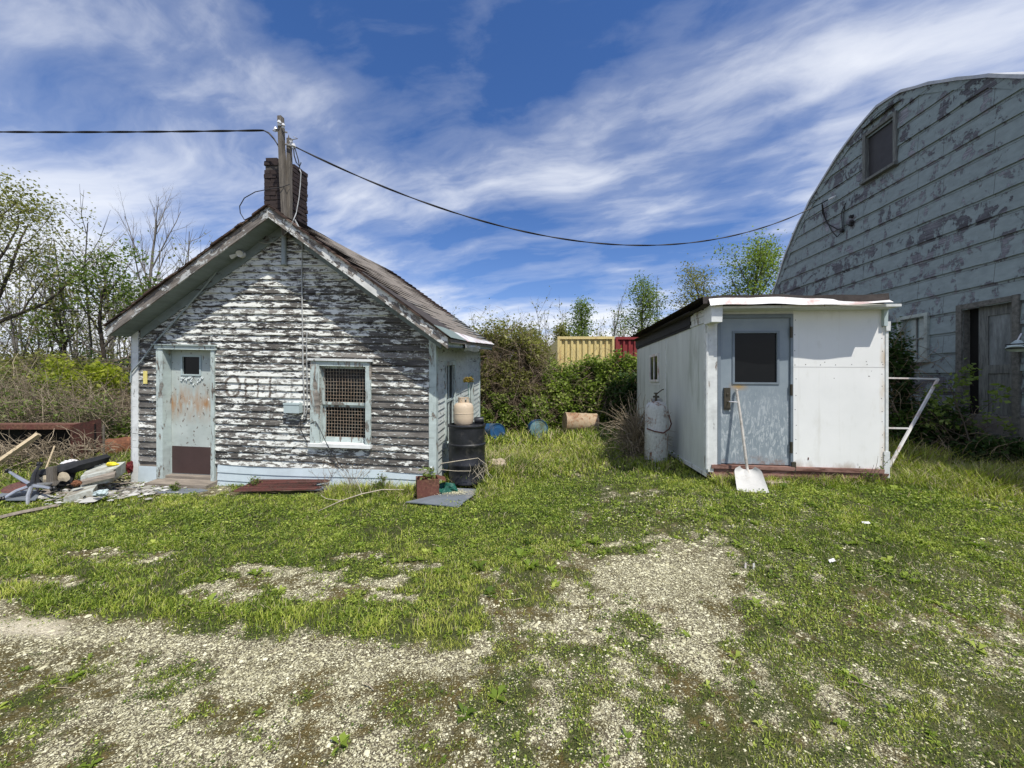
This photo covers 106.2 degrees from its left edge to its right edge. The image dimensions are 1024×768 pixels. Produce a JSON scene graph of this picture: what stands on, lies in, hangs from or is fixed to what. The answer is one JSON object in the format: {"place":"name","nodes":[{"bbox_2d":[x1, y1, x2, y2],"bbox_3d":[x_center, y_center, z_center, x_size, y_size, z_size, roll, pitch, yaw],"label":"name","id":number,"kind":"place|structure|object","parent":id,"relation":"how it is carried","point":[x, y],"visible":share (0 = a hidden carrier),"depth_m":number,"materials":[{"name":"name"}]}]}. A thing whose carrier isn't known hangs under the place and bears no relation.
{"place":"outdoors","nodes":[
{"label":"outdoors","id":0,"kind":"place"},
{"bbox_2d":[0,392,1023,767],"bbox_3d":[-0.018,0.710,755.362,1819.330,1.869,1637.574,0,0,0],"label":"ground","id":1,"kind":"structure","parent":0,"point":[680,690],"depth_m":2.28,"materials":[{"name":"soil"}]},
{"bbox_2d":[0,433,40,464],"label":"plank","id":2,"kind":"object","parent":1,"relation":"on","point":[25,443],"visible":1,"depth_m":6.46,"materials":[{"name":"wood"}]},
{"bbox_2d":[0,489,41,500],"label":"grey board","id":3,"kind":"object","parent":1,"relation":"on","point":[21,495],"visible":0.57,"depth_m":5.17,"materials":[{"name":"wood"}]},
{"bbox_2d":[0,504,58,518],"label":"plank","id":4,"kind":"object","parent":1,"relation":"on","point":[19,513],"visible":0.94,"depth_m":4.64,"materials":[{"name":"wood"}]},
{"bbox_2d":[45,446,54,468],"bbox_3d":[-7.453,1.214,6.200,0.018,0.378,0.234,0,0,-23],"label":"stick","id":5,"kind":"object","parent":1,"relation":"on","point":[50,457],"visible":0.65,"depth_m":6.20,"materials":[{"name":"brown wood"}]},
{"bbox_2d":[0,418,101,458],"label":"steel bin","id":6,"kind":"object","parent":1,"relation":"on","point":[19,430],"visible":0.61,"depth_m":7.42,"materials":[{"name":"metal"}]},
{"bbox_2d":[0,425,130,472],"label":"brush","id":7,"kind":"object","parent":6,"relation":"in","point":[25,452],"visible":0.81,"depth_m":6.76,"materials":[{"name":"wood"}]},
{"bbox_2d":[0,454,110,504],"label":"office chair","id":8,"kind":"object","parent":1,"relation":"on","point":[60,476],"visible":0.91,"depth_m":5.49,"materials":[{"name":"black plastic"}]},
{"bbox_2d":[0,481,26,492],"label":"round pad","id":9,"kind":"object","parent":8,"relation":"on","point":[11,487],"visible":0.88,"depth_m":5.17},
{"bbox_2d":[0,273,120,370],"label":"young tree","id":10,"kind":"object","parent":1,"relation":"on","point":[58,327],"visible":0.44,"depth_m":15.40,"materials":[{"name":"green plant"}]},
{"bbox_2d":[0,340,130,421],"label":"bush","id":11,"kind":"object","parent":1,"relation":"on","point":[17,368],"visible":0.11,"depth_m":11.80,"materials":[{"name":"green plant"}]},
{"bbox_2d":[0,343,130,438],"bbox_3d":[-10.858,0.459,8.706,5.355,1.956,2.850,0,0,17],"label":"brush","id":12,"kind":"object","parent":1,"relation":"on","point":[47,409],"visible":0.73,"depth_m":8.46,"materials":[{"name":"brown plant"}]},
{"bbox_2d":[0,350,130,404],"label":"undergrowth","id":13,"kind":"object","parent":1,"relation":"on","point":[71,359],"visible":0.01,"depth_m":22.33,"materials":[{"name":"green plant"}]},
{"bbox_2d":[59,459,77,464],"bbox_3d":[-6.942,1.250,6.050,0.274,0.119,0.161,0,0,0],"label":"white bag","id":14,"kind":"object","parent":1,"relation":"on","point":[67,461],"visible":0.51,"depth_m":6.01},
{"bbox_2d":[0,165,148,382],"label":"old tree","id":15,"kind":"object","parent":1,"relation":"on","point":[16,203],"visible":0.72,"depth_m":13.02,"materials":[{"name":"green plant"}]},
{"bbox_2d":[25,351,129,418],"bbox_3d":[-11.718,0.274,10.451,3.216,2.432,1.505,0,0,13],"label":"yellow bush","id":16,"kind":"object","parent":1,"relation":"on","point":[101,371],"visible":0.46,"depth_m":10.20,"materials":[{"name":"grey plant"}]},
{"bbox_2d":[63,484,97,502],"bbox_3d":[-5.897,1.525,5.275,0.278,0.184,0.547,0,0,-39],"label":"white slab","id":17,"kind":"object","parent":1,"relation":"on","point":[75,494],"depth_m":5.14,"materials":[{"name":"stone"}]},
{"bbox_2d":[71,480,81,486],"bbox_3d":[-5.952,1.370,5.252,0.111,0.097,0.110,0,0,-44],"label":"clay pot shard","id":18,"kind":"object","parent":17,"relation":"on","point":[74,483],"visible":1,"depth_m":5.23,"materials":[{"name":"ceramic"}]},
{"bbox_2d":[81,471,115,484],"bbox_3d":[-5.889,1.351,5.450,0.531,0.181,0.100,0,0,0],"label":"grey board","id":19,"kind":"object","parent":17,"relation":"on","point":[99,478],"visible":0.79,"depth_m":5.43,"materials":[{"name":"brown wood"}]},
{"bbox_2d":[8,238,154,365],"bbox_3d":[-14.992,-1.988,14.229,4.495,6.697,3.133,0,0,-25],"label":"young tree","id":20,"kind":"object","parent":1,"relation":"on","point":[103,344],"visible":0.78,"depth_m":13.81,"materials":[{"name":"green plant"}]},
{"bbox_2d":[28,473,140,497],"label":"wood splinters","id":21,"kind":"object","parent":1,"relation":"on","point":[103,484],"visible":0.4,"depth_m":5.55,"materials":[{"name":"grey wood"}]},
{"bbox_2d":[39,400,130,438],"bbox_3d":[-9.697,0.845,9.274,2.155,1.187,2.100,0,0,-43],"label":"bush","id":22,"kind":"object","parent":1,"relation":"on","point":[121,424],"visible":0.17,"depth_m":9.02,"materials":[{"name":"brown plant"}]},
{"bbox_2d":[39,478,131,497],"bbox_3d":[-6.362,1.496,5.729,1.586,0.229,0.966,0,0,11],"label":"black scrap","id":23,"kind":"object","parent":1,"relation":"on","point":[119,486],"visible":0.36,"depth_m":5.59,"materials":[{"name":"plastic"}]},
{"bbox_2d":[62,340,130,410],"bbox_3d":[-13.095,-0.089,12.560,4.525,2.781,3.426,0,0,0],"label":"bush","id":24,"kind":"object","parent":1,"relation":"on","point":[102,360],"visible":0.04,"depth_m":12.42,"materials":[{"name":"green plant"}]},
{"bbox_2d":[62,376,130,436],"bbox_3d":[-10.116,0.588,9.831,2.758,1.634,2.204,0,0,0],"label":"bush","id":25,"kind":"object","parent":1,"relation":"on","point":[126,398],"visible":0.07,"depth_m":9.68,"materials":[{"name":"plant"}]},
{"bbox_2d":[12,481,186,506],"bbox_3d":[-5.804,1.549,5.539,2.196,0.085,1.438,0,0,0],"label":"rubble","id":26,"kind":"object","parent":1,"relation":"on","point":[145,490],"visible":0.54,"depth_m":5.46,"materials":[{"name":"stone"}]},
{"bbox_2d":[92,489,108,496],"bbox_3d":[-5.446,1.459,5.090,0.172,0.100,0.124,0,0,-17],"label":"plastic scrap","id":27,"kind":"object","parent":26,"relation":"on","point":[101,493],"visible":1,"depth_m":5.06,"materials":[{"name":"white plastic"}]},
{"bbox_2d":[66,233,133,361],"bbox_3d":[-24.160,-4.080,22.989,3.325,10.886,3.573,0,0,-32],"label":"bare tree","id":28,"kind":"object","parent":1,"relation":"on","point":[105,276],"visible":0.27,"depth_m":22.83,"materials":[{"name":"brown plant"}]},
{"bbox_2d":[81,461,125,486],"bbox_3d":[-6.085,1.346,5.675,0.761,0.281,0.450,0,0,0],"label":"wooden drawer","id":29,"kind":"object","parent":1,"relation":"on","point":[120,469],"visible":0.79,"depth_m":5.59,"materials":[{"name":"wood"}]},
{"bbox_2d":[106,462,118,465],"bbox_3d":[-5.982,1.215,5.753,0.198,0.075,0.091,0,0,0],"label":"yellow glove","id":30,"kind":"object","parent":29,"relation":"on","point":[111,464],"visible":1,"depth_m":5.73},
{"bbox_2d":[103,425,104,453],"bbox_3d":[-7.754,1.165,7.300,0.030,0.720,0.030,0,0,-22],"label":"stake","id":31,"kind":"object","parent":1,"relation":"on","point":[103,437],"visible":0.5,"depth_m":7.29,"materials":[{"name":"grey wood"}]},
{"bbox_2d":[0,184,211,400],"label":"distant wood","id":32,"kind":"object","parent":1,"relation":"on","point":[14,340],"visible":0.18,"depth_m":16.87,"materials":[{"name":"green plant"}]},
{"bbox_2d":[101,437,130,453],"bbox_3d":[-8.185,1.421,8.000,0.571,0.571,0.850,0,0,12],"label":"steel barrel","id":33,"kind":"object","parent":1,"relation":"on","point":[124,442],"visible":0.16,"depth_m":7.84,"materials":[{"name":"metal"}]},
{"bbox_2d":[102,269,162,342],"bbox_3d":[-14.386,-1.547,15.446,3.879,5.837,3.072,0,0,9],"label":"young tree","id":34,"kind":"object","parent":1,"relation":"on","point":[149,284],"visible":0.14,"depth_m":14.98,"materials":[{"name":"green plant"}]},
{"bbox_2d":[100,187,191,306],"bbox_3d":[-19.721,-5.055,21.063,4.805,12.824,3.789,0,0,0],"label":"bare tree","id":35,"kind":"object","parent":1,"relation":"on","point":[150,270],"visible":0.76,"depth_m":20.71,"materials":[{"name":"brown plant"}]},
{"bbox_2d":[167,481,180,490],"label":"leafy weed","id":36,"kind":"object","parent":1,"relation":"on","point":[174,486],"visible":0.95,"depth_m":5.58,"materials":[{"name":"green plant"}]},
{"bbox_2d":[137,490,217,498],"bbox_3d":[-5.896,1.589,5.515,3.428,0.034,0.518,0,0,0],"label":"debris","id":37,"kind":"object","parent":1,"relation":"on","point":[164,493],"visible":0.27,"depth_m":5.47,"materials":[{"name":"stone"}]},
{"bbox_2d":[154,488,207,493],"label":"paving slab","id":38,"kind":"structure","parent":1,"relation":"on","point":[182,490],"depth_m":5.60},
{"bbox_2d":[247,476,260,485],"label":"leafy weed","id":39,"kind":"object","parent":1,"relation":"on","point":[252,480],"visible":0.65,"depth_m":5.62,"materials":[{"name":"green plant"}]},
{"bbox_2d":[233,487,317,491],"bbox_3d":[-3.353,1.514,5.458,1.126,0.030,0.074,0,0,-3],"label":"rusty bar","id":40,"kind":"object","parent":1,"relation":"on","point":[271,489],"visible":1,"depth_m":5.44,"materials":[{"name":"metal"}]},
{"bbox_2d":[238,486,321,488],"bbox_3d":[-3.344,1.505,5.543,1.150,0.038,0.074,0,0,-2],"label":"rusty bar","id":41,"kind":"object","parent":40,"relation":"on","point":[253,487],"visible":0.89,"depth_m":5.53,"materials":[{"name":"metal"}]},
{"bbox_2d":[245,483,316,485],"bbox_3d":[-3.385,1.490,5.628,1.002,0.031,0.074,0,0,-3],"label":"rusty bar","id":42,"kind":"object","parent":41,"relation":"on","point":[311,484],"visible":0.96,"depth_m":5.62,"materials":[{"name":"metal"}]},
{"bbox_2d":[251,480,327,483],"bbox_3d":[-3.294,1.476,5.713,1.117,0.034,0.074,0,0,-3],"label":"rusty bar","id":43,"kind":"object","parent":42,"relation":"on","point":[287,482],"visible":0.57,"depth_m":5.70,"materials":[{"name":"metal"}]},
{"bbox_2d":[254,479,327,481],"bbox_3d":[-3.334,1.466,5.798,1.144,0.030,0.074,0,0,-3],"label":"rusty bar","id":44,"kind":"object","parent":43,"relation":"on","point":[266,480],"visible":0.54,"depth_m":5.78,"materials":[{"name":"metal"}]},
{"bbox_2d":[101,115,493,488],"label":"weathered house","id":45,"kind":"structure","parent":1,"relation":"on","point":[275,336],"depth_m":5.89,"materials":[{"name":"paint"}]},
{"bbox_2d":[126,461,132,473],"bbox_3d":[-6.017,1.327,6.044,0.094,0.202,0.109,0,0,0],"label":"red cloth","id":46,"kind":"object","parent":45,"relation":"attached to","point":[129,467],"visible":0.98,"depth_m":6.03,"materials":[{"name":"fabric"}]},
{"bbox_2d":[0,129,277,145],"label":"power cable","id":47,"kind":"object","parent":45,"relation":"attached to","point":[193,131],"visible":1,"depth_m":5.78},
{"bbox_2d":[171,349,210,474],"bbox_3d":[-5.056,0.467,6.136,0.802,2.058,0.060,0,0,5],"label":"door","id":48,"kind":"structure","parent":45,"relation":"in","point":[190,369],"depth_m":6.13,"materials":[{"name":"white paint"}]},
{"bbox_2d":[307,358,373,448],"bbox_3d":[-2.578,0.301,5.831,1.007,1.358,0.184,0,0,5],"label":"window","id":49,"kind":"structure","parent":45,"relation":"in","point":[345,397],"depth_m":5.87,"materials":[{"name":"wood"}]},
{"bbox_2d":[444,360,455,448],"bbox_3d":[-1.083,0.330,6.603,0.089,1.477,0.736,0,0,5],"label":"window","id":50,"kind":"structure","parent":45,"relation":"in","point":[449,370],"depth_m":6.59,"materials":[{"name":"white glass"}]},
{"bbox_2d":[468,373,473,408],"bbox_3d":[-0.929,0.192,8.513,0.087,0.848,0.465,0,0,5],"label":"window","id":51,"kind":"structure","parent":45,"relation":"in","point":[471,385],"depth_m":8.69,"materials":[{"name":"white glass"}]},
{"bbox_2d":[296,147,827,245],"bbox_3d":[2.225,-3.558,7.537,11.511,1.820,0.030,0,0,-18],"label":"power cable","id":52,"kind":"object","parent":45,"relation":"attached to","point":[336,166],"visible":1,"depth_m":6.84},
{"bbox_2d":[311,460,338,489],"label":"dead weed","id":53,"kind":"object","parent":1,"relation":"on","point":[327,476],"visible":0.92,"depth_m":5.61,"materials":[{"name":"plant"}]},
{"bbox_2d":[315,485,334,490],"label":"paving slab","id":54,"kind":"structure","parent":1,"relation":"on","point":[322,488],"depth_m":5.66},
{"bbox_2d":[326,453,371,487],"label":"dead weed","id":55,"kind":"object","parent":1,"relation":"on","point":[363,471],"visible":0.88,"depth_m":5.56,"materials":[{"name":"plant"}]},
{"bbox_2d":[319,470,403,510],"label":"fallen branch","id":56,"kind":"object","parent":1,"relation":"on","point":[358,494],"visible":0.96,"depth_m":5.15,"materials":[{"name":"brown wood"}]},
{"bbox_2d":[368,473,389,490],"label":"leafy weed","id":57,"kind":"object","parent":1,"relation":"on","point":[384,479],"visible":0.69,"depth_m":5.48,"materials":[{"name":"green plant"}]},
{"bbox_2d":[416,466,445,498],"bbox_3d":[-1.158,1.393,5.475,0.412,0.426,0.390,0,0,-15],"label":"rusty tin","id":58,"kind":"object","parent":1,"relation":"on","point":[427,485],"visible":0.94,"depth_m":5.32,"materials":[{"name":"brown metal"}]},
{"bbox_2d":[406,488,475,507],"bbox_3d":[-0.916,1.557,5.326,0.732,0.044,0.918,0,0,15],"label":"grey sheet","id":59,"kind":"object","parent":1,"relation":"on","point":[439,499],"visible":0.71,"depth_m":5.11,"materials":[{"name":"metal"}]},
{"bbox_2d":[437,489,467,495],"bbox_3d":[-0.759,1.536,5.422,0.776,0.019,0.440,0,0,0],"label":"grit","id":60,"kind":"object","parent":59,"relation":"on","point":[455,492],"visible":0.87,"depth_m":5.39,"materials":[{"name":"stone"}]},
{"bbox_2d":[439,482,457,493],"bbox_3d":[-0.952,1.511,5.502,0.453,0.180,0.297,0,0,0],"label":"green tarp","id":61,"kind":"object","parent":1,"relation":"on","point":[445,488],"visible":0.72,"depth_m":5.43,"materials":[{"name":"plastic"}]},
{"bbox_2d":[440,458,488,478],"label":"dead branch","id":62,"kind":"object","parent":1,"relation":"on","point":[485,466],"visible":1,"depth_m":5.62,"materials":[{"name":"brown wood"}]},
{"bbox_2d":[448,422,485,485],"bbox_3d":[-0.701,1.084,5.980,0.594,0.900,0.594,0,0,0],"label":"plastic drum","id":63,"kind":"object","parent":1,"relation":"on","point":[466,442],"visible":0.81,"depth_m":5.73,"materials":[{"name":"plastic"}]},
{"bbox_2d":[453,397,473,425],"bbox_3d":[-0.752,0.441,5.960,0.314,0.438,0.314,0,0,0],"label":"gas tank","id":64,"kind":"object","parent":63,"relation":"on","point":[463,412],"visible":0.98,"depth_m":5.84,"materials":[{"name":"metal"}]},
{"bbox_2d":[474,417,483,423],"bbox_3d":[-0.513,0.580,5.974,0.146,0.110,0.104,0,0,-11],"label":"black cup","id":65,"kind":"object","parent":63,"relation":"on","point":[477,420],"visible":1,"depth_m":5.93,"materials":[{"name":"plastic"}]},
{"bbox_2d":[463,376,473,396],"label":"dried flower","id":66,"kind":"object","parent":1,"relation":"on","point":[469,379],"visible":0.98,"depth_m":6.24,"materials":[{"name":"yellow plant"}]},
{"bbox_2d":[485,423,504,438],"bbox_3d":[-0.487,1.236,9.800,0.408,0.460,0.634,0,0,-27],"label":"plastic drum","id":67,"kind":"object","parent":1,"relation":"on","point":[494,429],"visible":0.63,"depth_m":9.56,"materials":[{"name":"plastic"}]},
{"bbox_2d":[488,458,506,470],"bbox_3d":[-0.275,1.432,6.552,0.372,0.288,0.317,0,0,0],"label":"stone","id":68,"kind":"object","parent":1,"relation":"on","point":[499,460],"visible":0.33,"depth_m":6.47,"materials":[{"name":"stone"}]},
{"bbox_2d":[0,413,1023,767],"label":"grass","id":69,"kind":"structure","parent":1,"relation":"on","point":[906,477],"depth_m":3.64,"materials":[{"name":"plant"}]},
{"bbox_2d":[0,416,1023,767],"bbox_3d":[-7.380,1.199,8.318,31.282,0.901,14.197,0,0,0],"label":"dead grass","id":70,"kind":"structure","parent":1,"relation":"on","point":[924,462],"depth_m":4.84,"materials":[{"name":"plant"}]},
{"bbox_2d":[472,312,569,411],"bbox_3d":[0.133,-0.533,12.948,4.260,3.583,3.172,0,0,0],"label":"bush","id":71,"kind":"object","parent":1,"relation":"on","point":[527,331],"visible":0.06,"depth_m":12.57,"materials":[{"name":"green plant"}]},
{"bbox_2d":[480,381,562,433],"bbox_3d":[0.085,0.670,10.738,2.783,1.477,1.973,0,0,0],"label":"vine tangle","id":72,"kind":"object","parent":1,"relation":"on","point":[507,420],"visible":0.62,"depth_m":10.45,"materials":[{"name":"green plant"}]},
{"bbox_2d":[472,306,574,429],"bbox_3d":[-0.026,-0.595,11.533,3.796,3.860,3.680,0,0,0],"label":"bush","id":73,"kind":"object","parent":1,"relation":"on","point":[532,358],"visible":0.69,"depth_m":10.94,"materials":[{"name":"green plant"}]},
{"bbox_2d":[524,419,547,437],"bbox_3d":[0.628,1.238,10.400,0.490,0.580,0.852,0,0,-10],"label":"plastic drum","id":74,"kind":"object","parent":1,"relation":"on","point":[541,424],"visible":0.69,"depth_m":10.03,"materials":[{"name":"plastic"}]},
{"bbox_2d":[490,343,626,428],"bbox_3d":[1.222,0.028,11.616,4.647,2.585,3.170,0,0,0],"label":"vine tangle","id":75,"kind":"object","parent":1,"relation":"on","point":[568,389],"visible":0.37,"depth_m":11.10,"materials":[{"name":"green plant"}]},
{"bbox_2d":[549,320,571,342],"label":"young tree","id":76,"kind":"object","parent":1,"relation":"on","point":[561,328],"visible":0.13,"depth_m":29.16,"materials":[{"name":"green plant"}]},
{"bbox_2d":[440,286,686,359],"bbox_3d":[9.129,-3.621,37.616,34.956,9.950,17.671,0,0,0],"label":"back wood","id":77,"kind":"object","parent":1,"relation":"on","point":[564,316],"visible":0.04,"depth_m":34.77,"materials":[{"name":"brown plant"}]},
{"bbox_2d":[562,412,598,433],"bbox_3d":[1.829,1.079,10.300,0.887,0.613,0.571,0,0,-6],"label":"steel barrel","id":78,"kind":"object","parent":1,"relation":"on","point":[574,420],"visible":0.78,"depth_m":10.06,"materials":[{"name":"metal"}]},
{"bbox_2d":[563,294,598,335],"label":"young tree","id":79,"kind":"object","parent":1,"relation":"on","point":[582,322],"visible":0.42,"depth_m":26.40,"materials":[{"name":"green plant"}]},
{"bbox_2d":[548,336,613,408],"bbox_3d":[2.730,-0.275,17.189,2.105,2.895,6.022,0,0,0],"label":"shipping container","id":80,"kind":"object","parent":1,"relation":"on","point":[582,345],"visible":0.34,"depth_m":14.24,"materials":[{"name":"metal"}]},
{"bbox_2d":[563,342,636,425],"bbox_3d":[3.194,-0.033,11.455,3.619,2.568,3.041,0,0,-41],"label":"vine tangle","id":81,"kind":"object","parent":1,"relation":"on","point":[601,369],"visible":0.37,"depth_m":10.90,"materials":[{"name":"green plant"}]},
{"bbox_2d":[591,354,636,428],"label":"bush","id":82,"kind":"object","parent":1,"relation":"on","point":[616,392],"visible":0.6,"depth_m":10.28,"materials":[{"name":"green plant"}]},
{"bbox_2d":[604,287,626,338],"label":"bare tree","id":83,"kind":"object","parent":1,"relation":"on","point":[614,324],"visible":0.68,"depth_m":27.25,"materials":[{"name":"brown plant"}]},
{"bbox_2d":[614,337,637,365],"bbox_3d":[5.080,-0.276,17.289,2.444,2.895,6.022,0,0,0],"label":"shipping container","id":84,"kind":"object","parent":1,"relation":"on","point":[627,343],"visible":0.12,"depth_m":14.32,"materials":[{"name":"metal"}]},
{"bbox_2d":[591,270,676,336],"bbox_3d":[8.923,-3.163,25.269,6.087,8.822,6.250,0,0,30],"label":"young tree","id":85,"kind":"object","parent":1,"relation":"on","point":[645,300],"visible":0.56,"depth_m":24.86,"materials":[{"name":"green plant"}]},
{"bbox_2d":[595,393,674,463],"bbox_3d":[2.225,0.742,6.946,1.511,1.231,1.347,0,0,-13],"label":"dead bush","id":86,"kind":"object","parent":1,"relation":"on","point":[635,438],"visible":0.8,"depth_m":6.84,"materials":[{"name":"plant"}]},
{"bbox_2d":[652,277,660,321],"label":"bare tree","id":87,"kind":"object","parent":1,"relation":"on","point":[657,305],"visible":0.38,"depth_m":25.43,"materials":[{"name":"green plant"}]},
{"bbox_2d":[644,389,671,463],"bbox_3d":[2.466,0.741,6.534,0.419,1.290,0.419,0,0,0],"label":"propane cylinder","id":88,"kind":"object","parent":1,"relation":"on","point":[657,416],"visible":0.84,"depth_m":6.39,"materials":[{"name":"white metal"}]},
{"bbox_2d":[658,253,722,311],"bbox_3d":[11.725,-3.153,21.614,4.972,8.789,6.156,0,0,-39],"label":"young tree","id":89,"kind":"object","parent":1,"relation":"on","point":[696,287],"visible":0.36,"depth_m":22.31,"materials":[{"name":"green plant"}]},
{"bbox_2d":[695,226,792,297],"bbox_3d":[12.309,-3.318,20.159,6.034,9.173,6.645,0,0,0],"label":"young tree","id":90,"kind":"object","parent":1,"relation":"on","point":[754,286],"visible":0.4,"depth_m":19.40,"materials":[{"name":"green plant"}]},
{"bbox_2d":[735,389,768,492],"bbox_3d":[3.075,0.718,5.004,0.345,1.278,0.569,0,0,21],"label":"snow shovel","id":91,"kind":"object","parent":1,"relation":"on","point":[750,480],"visible":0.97,"depth_m":4.96,"materials":[{"name":"plastic"}]},
{"bbox_2d":[631,293,901,481],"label":"trailer shed","id":92,"kind":"structure","parent":1,"relation":"on","point":[807,376],"depth_m":5.25,"materials":[{"name":"white metal"}]},
{"bbox_2d":[649,353,659,384],"bbox_3d":[2.983,-0.282,8.078,0.025,0.642,0.771,0,0,6],"label":"window","id":93,"kind":"structure","parent":92,"relation":"in","point":[653,359],"depth_m":8.06,"materials":[{"name":"white glass"}]},
{"bbox_2d":[721,318,792,464],"bbox_3d":[3.350,0.114,5.252,0.929,2.016,0.156,0,0,6],"label":"door","id":94,"kind":"structure","parent":92,"relation":"in","point":[755,352],"depth_m":5.29,"materials":[{"name":"metal"}]},
{"bbox_2d":[889,377,939,467],"bbox_3d":[5.548,0.574,5.813,2.359,1.348,0.406,0,0,-2],"label":"metal frame","id":95,"kind":"object","parent":92,"relation":"attached to","point":[913,422],"visible":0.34,"depth_m":5.84,"materials":[{"name":"metal"}]},
{"bbox_2d":[765,479,790,485],"bbox_3d":[3.517,1.322,5.107,0.334,0.054,0.169,0,0,-9],"label":"flat stone","id":96,"kind":"object","parent":1,"relation":"on","point":[773,482],"visible":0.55,"depth_m":5.04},
{"bbox_2d":[859,455,887,482],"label":"dry weed","id":97,"kind":"object","parent":1,"relation":"on","point":[868,476],"visible":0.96,"depth_m":4.98,"materials":[{"name":"green plant"}]},
{"bbox_2d":[772,72,1023,458],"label":"arched barn","id":98,"kind":"structure","parent":1,"relation":"on","point":[920,188],"depth_m":6.92,"materials":[{"name":"wood"}]},
{"bbox_2d":[859,110,899,184],"bbox_3d":[7.799,-4.941,8.127,0.216,1.103,0.845,0,0,4],"label":"upper window","id":99,"kind":"structure","parent":98,"relation":"in","point":[880,150],"depth_m":8.15,"materials":[{"name":"grey wood"}]},
{"bbox_2d":[896,312,930,362],"bbox_3d":[7.755,-0.849,7.403,0.215,0.926,0.626,0,0,3],"label":"window","id":100,"kind":"structure","parent":98,"relation":"in","point":[919,326],"depth_m":7.36,"materials":[{"name":"white wood"}]},
{"bbox_2d":[970,308,978,413],"bbox_3d":[7.997,-0.225,6.184,0.376,2.252,0.942,0,0,4],"label":"doorway back","id":101,"kind":"structure","parent":98,"relation":"in","point":[974,313],"depth_m":6.51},
{"bbox_2d":[979,302,1011,416],"bbox_3d":[7.780,-0.234,6.127,0.040,2.030,0.556,0,0,4],"label":"door","id":102,"kind":"structure","parent":98,"relation":"in","point":[995,322],"depth_m":6.19,"materials":[{"name":"grey wood"}]},
{"bbox_2d":[883,302,973,445],"bbox_3d":[6.943,-0.042,6.876,2.118,2.654,1.668,0,0,-45],"label":"vine tangle","id":103,"kind":"object","parent":1,"relation":"on","point":[904,390],"visible":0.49,"depth_m":6.71,"materials":[{"name":"green plant"}]},
{"bbox_2d":[912,393,969,442],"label":"sapling","id":104,"kind":"object","parent":1,"relation":"on","point":[944,414],"visible":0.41,"depth_m":6.22,"materials":[{"name":"green plant"}]},
{"bbox_2d":[889,392,998,455],"bbox_3d":[7.080,0.708,6.500,1.897,1.178,1.604,0,0,0],"label":"bush","id":105,"kind":"object","parent":1,"relation":"on","point":[920,431],"visible":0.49,"depth_m":6.31,"materials":[{"name":"green plant"}]},
{"bbox_2d":[903,358,1017,443],"bbox_3d":[6.946,0.526,6.003,0.948,1.835,1.139,0,0,-32],"label":"sapling","id":106,"kind":"object","parent":1,"relation":"on","point":[954,399],"visible":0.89,"depth_m":5.94,"materials":[{"name":"green plant"}]},
{"bbox_2d":[946,427,1023,467],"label":"bush","id":107,"kind":"object","parent":1,"relation":"on","point":[1010,447],"visible":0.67,"depth_m":5.63,"materials":[{"name":"green plant"}]},
{"bbox_2d":[0,0,1023,371],"label":"sky","id":108,"kind":"structure","parent":0,"point":[626,122],"materials":[{"name":"blue"}]}
]}

